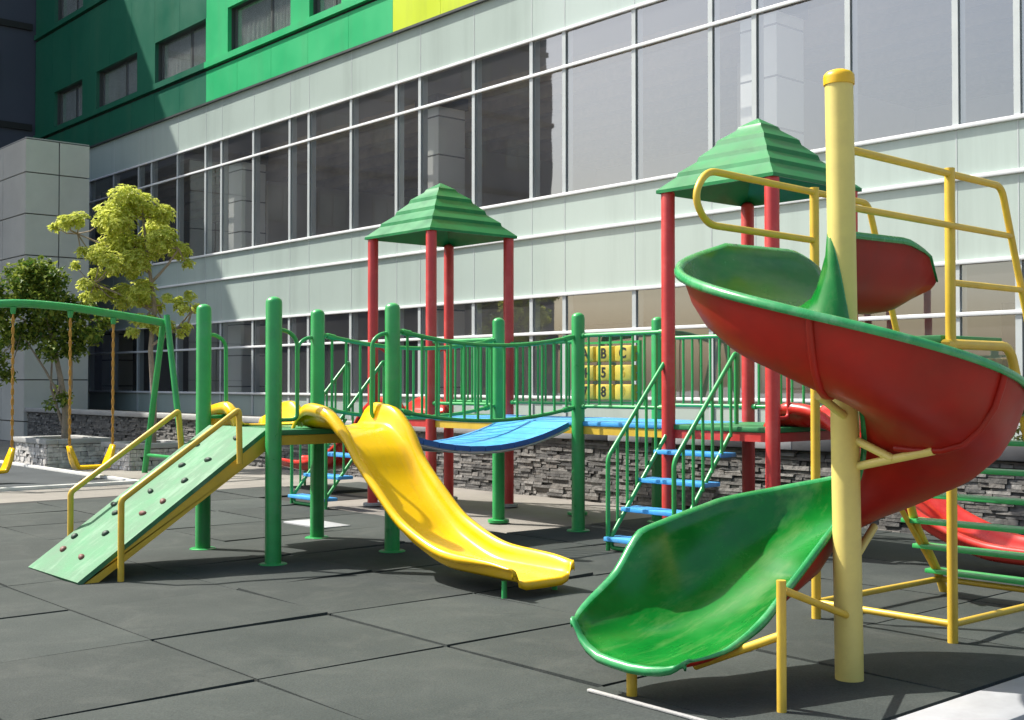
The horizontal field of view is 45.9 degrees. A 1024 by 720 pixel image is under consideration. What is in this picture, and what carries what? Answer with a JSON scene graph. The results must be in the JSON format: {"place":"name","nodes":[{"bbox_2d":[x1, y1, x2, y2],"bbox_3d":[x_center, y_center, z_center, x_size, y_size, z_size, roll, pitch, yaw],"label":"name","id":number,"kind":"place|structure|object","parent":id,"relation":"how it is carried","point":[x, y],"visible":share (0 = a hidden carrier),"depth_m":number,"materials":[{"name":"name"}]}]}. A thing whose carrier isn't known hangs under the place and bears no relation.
{"place":"outdoors","nodes":[
{"label":"outdoors","id":0,"kind":"place"},
{"bbox_2d":[0,0,265,391],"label":"building wing","id":1,"kind":"structure","parent":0,"point":[17,65],"depth_m":38.41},
{"bbox_2d":[0,440,651,532],"bbox_3d":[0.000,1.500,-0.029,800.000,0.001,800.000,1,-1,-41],"label":"ground","id":2,"kind":"structure","parent":0,"point":[530,512],"depth_m":15.32,"materials":[{"name":"grey concrete"}]},
{"bbox_2d":[0,137,89,440],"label":"stone tower","id":3,"kind":"structure","parent":2,"relation":"on","point":[44,183],"depth_m":31.03,"materials":[{"name":"concrete"}]},
{"bbox_2d":[0,463,116,487],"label":"swing pit","id":4,"kind":"object","parent":2,"relation":"in","point":[17,476],"depth_m":18.91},
{"bbox_2d":[13,435,110,467],"bbox_3d":[-8.297,1.674,22.307,1.220,0.500,1.700,1,-1,-41],"label":"stone planter","id":5,"kind":"object","parent":2,"relation":"on","point":[48,451],"visible":0.77,"depth_m":21.76,"materials":[{"name":"stone"}]},
{"bbox_2d":[0,255,117,438],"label":"dark tree","id":6,"kind":"object","parent":5,"relation":"in","point":[31,279],"visible":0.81,"depth_m":22.07,"materials":[{"name":"green plant"}]},
{"bbox_2d":[0,460,137,491],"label":"swing kerb","id":7,"kind":"structure","parent":2,"relation":"on","point":[123,481],"depth_m":17.82,"materials":[{"name":"paint"}]},
{"bbox_2d":[0,299,183,472],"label":"swing set","id":8,"kind":"object","parent":2,"relation":"on","point":[164,324],"visible":0.95,"depth_m":19.44,"materials":[{"name":"green paint"}]},
{"bbox_2d":[0,314,15,473],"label":"swing","id":9,"kind":"object","parent":8,"relation":"hanging from","point":[7,464],"visible":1,"depth_m":18.11,"materials":[{"name":"yellow plastic"}]},
{"bbox_2d":[66,318,115,469],"bbox_3d":[-6.574,0.514,18.924,0.747,2.386,0.269,1,-1,-41],"label":"swing","id":10,"kind":"object","parent":8,"relation":"hanging from","point":[74,461],"visible":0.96,"depth_m":18.73,"materials":[{"name":"yellow plastic"}]},
{"bbox_2d":[101,440,187,469],"bbox_3d":[-6.481,1.685,21.566,1.250,0.450,1.200,1,-1,-41],"label":"stone planter","id":11,"kind":"object","parent":2,"relation":"on","point":[132,459],"visible":0.45,"depth_m":21.04,"materials":[{"name":"stone"}]},
{"bbox_2d":[47,184,199,442],"bbox_3d":[-6.931,-0.781,21.688,2.685,4.629,1.565,0,-1,0],"label":"golden tree","id":12,"kind":"object","parent":11,"relation":"on","point":[116,214],"visible":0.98,"depth_m":21.48,"materials":[{"name":"green plant"}]},
{"bbox_2d":[0,486,366,504],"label":"rubber underlay","id":13,"kind":"object","parent":2,"relation":"on","point":[340,497],"depth_m":15.65,"materials":[{"name":"grey rubber"}]},
{"bbox_2d":[283,519,350,528],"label":"concrete slab","id":14,"kind":"structure","parent":13,"relation":"on","point":[306,523],"depth_m":12.52,"materials":[{"name":"white paint"}]},
{"bbox_2d":[0,482,1023,719],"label":"rubber matting","id":15,"kind":"object","parent":13,"relation":"on","point":[351,622],"visible":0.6,"depth_m":6.96,"materials":[{"name":"rubber"}]},
{"bbox_2d":[29,119,1023,598],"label":"play structure","id":16,"kind":"object","parent":15,"relation":"on","point":[379,445],"visible":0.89,"depth_m":10.75,"materials":[{"name":"green paint"}]},
{"bbox_2d":[570,68,1023,719],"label":"spiral slide","id":17,"kind":"object","parent":15,"relation":"on","point":[706,584],"visible":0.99,"depth_m":5.98,"materials":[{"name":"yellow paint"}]},
{"bbox_2d":[893,676,1023,719],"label":"concrete edging","id":18,"kind":"object","parent":13,"relation":"on","point":[1003,701],"depth_m":5.41,"materials":[{"name":"white paint"}]},
{"bbox_2d":[90,409,354,420],"bbox_3d":[0.793,1.470,17.890,2.498,0.780,50.000,1,-1,-41],"label":"garden bed","id":19,"kind":"object","parent":2,"relation":"on","point":[169,412],"depth_m":31.42,"materials":[{"name":"grey stone"}]},
{"bbox_2d":[1012,422,1022,440],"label":"garden shrub","id":20,"kind":"object","parent":19,"relation":"on","point":[1018,436],"visible":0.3,"depth_m":12.45,"materials":[{"name":"green plant"}]},
{"bbox_2d":[25,407,1023,535],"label":"garden wall","id":21,"kind":"structure","parent":2,"relation":"on","point":[543,469],"depth_m":15.15,"materials":[{"name":"stone"}]},
{"bbox_2d":[33,0,1023,439],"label":"glass building","id":22,"kind":"structure","parent":2,"relation":"on","point":[561,140],"depth_m":24.04,"materials":[{"name":"grey glass"}]},
{"bbox_2d":[57,81,81,124],"bbox_3d":[-13.223,-7.706,36.569,0.199,1.160,2.279,1,-1,-41],"label":"upper window","id":23,"kind":"structure","parent":22,"relation":"in","point":[69,103],"depth_m":36.88,"materials":[{"name":"grey glass"}]},
{"bbox_2d":[58,0,82,20],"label":"upper window","id":24,"kind":"structure","parent":22,"relation":"in","point":[65,7],"depth_m":37.16,"materials":[{"name":"grey glass"}]},
{"bbox_2d":[99,55,136,106],"bbox_3d":[-10.900,-7.757,33.898,0.199,1.160,2.848,1,-1,-41],"label":"upper window","id":25,"kind":"structure","parent":22,"relation":"in","point":[118,81],"depth_m":34.14,"materials":[{"name":"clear glass"}]},
{"bbox_2d":[158,21,205,81],"bbox_3d":[-8.307,-7.814,30.915,0.199,1.160,2.939,1,-1,-41],"label":"upper window","id":26,"kind":"structure","parent":22,"relation":"in","point":[186,50],"depth_m":31.13,"materials":[{"name":"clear glass"}]},
{"bbox_2d":[231,0,290,49],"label":"upper window","id":27,"kind":"structure","parent":22,"relation":"in","point":[252,20],"depth_m":28.22,"materials":[{"name":"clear glass"}]},
{"bbox_2d":[313,0,340,14],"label":"upper window","id":28,"kind":"structure","parent":22,"relation":"in","point":[319,6],"depth_m":26.09,"materials":[{"name":"grey glass"}]}
]}

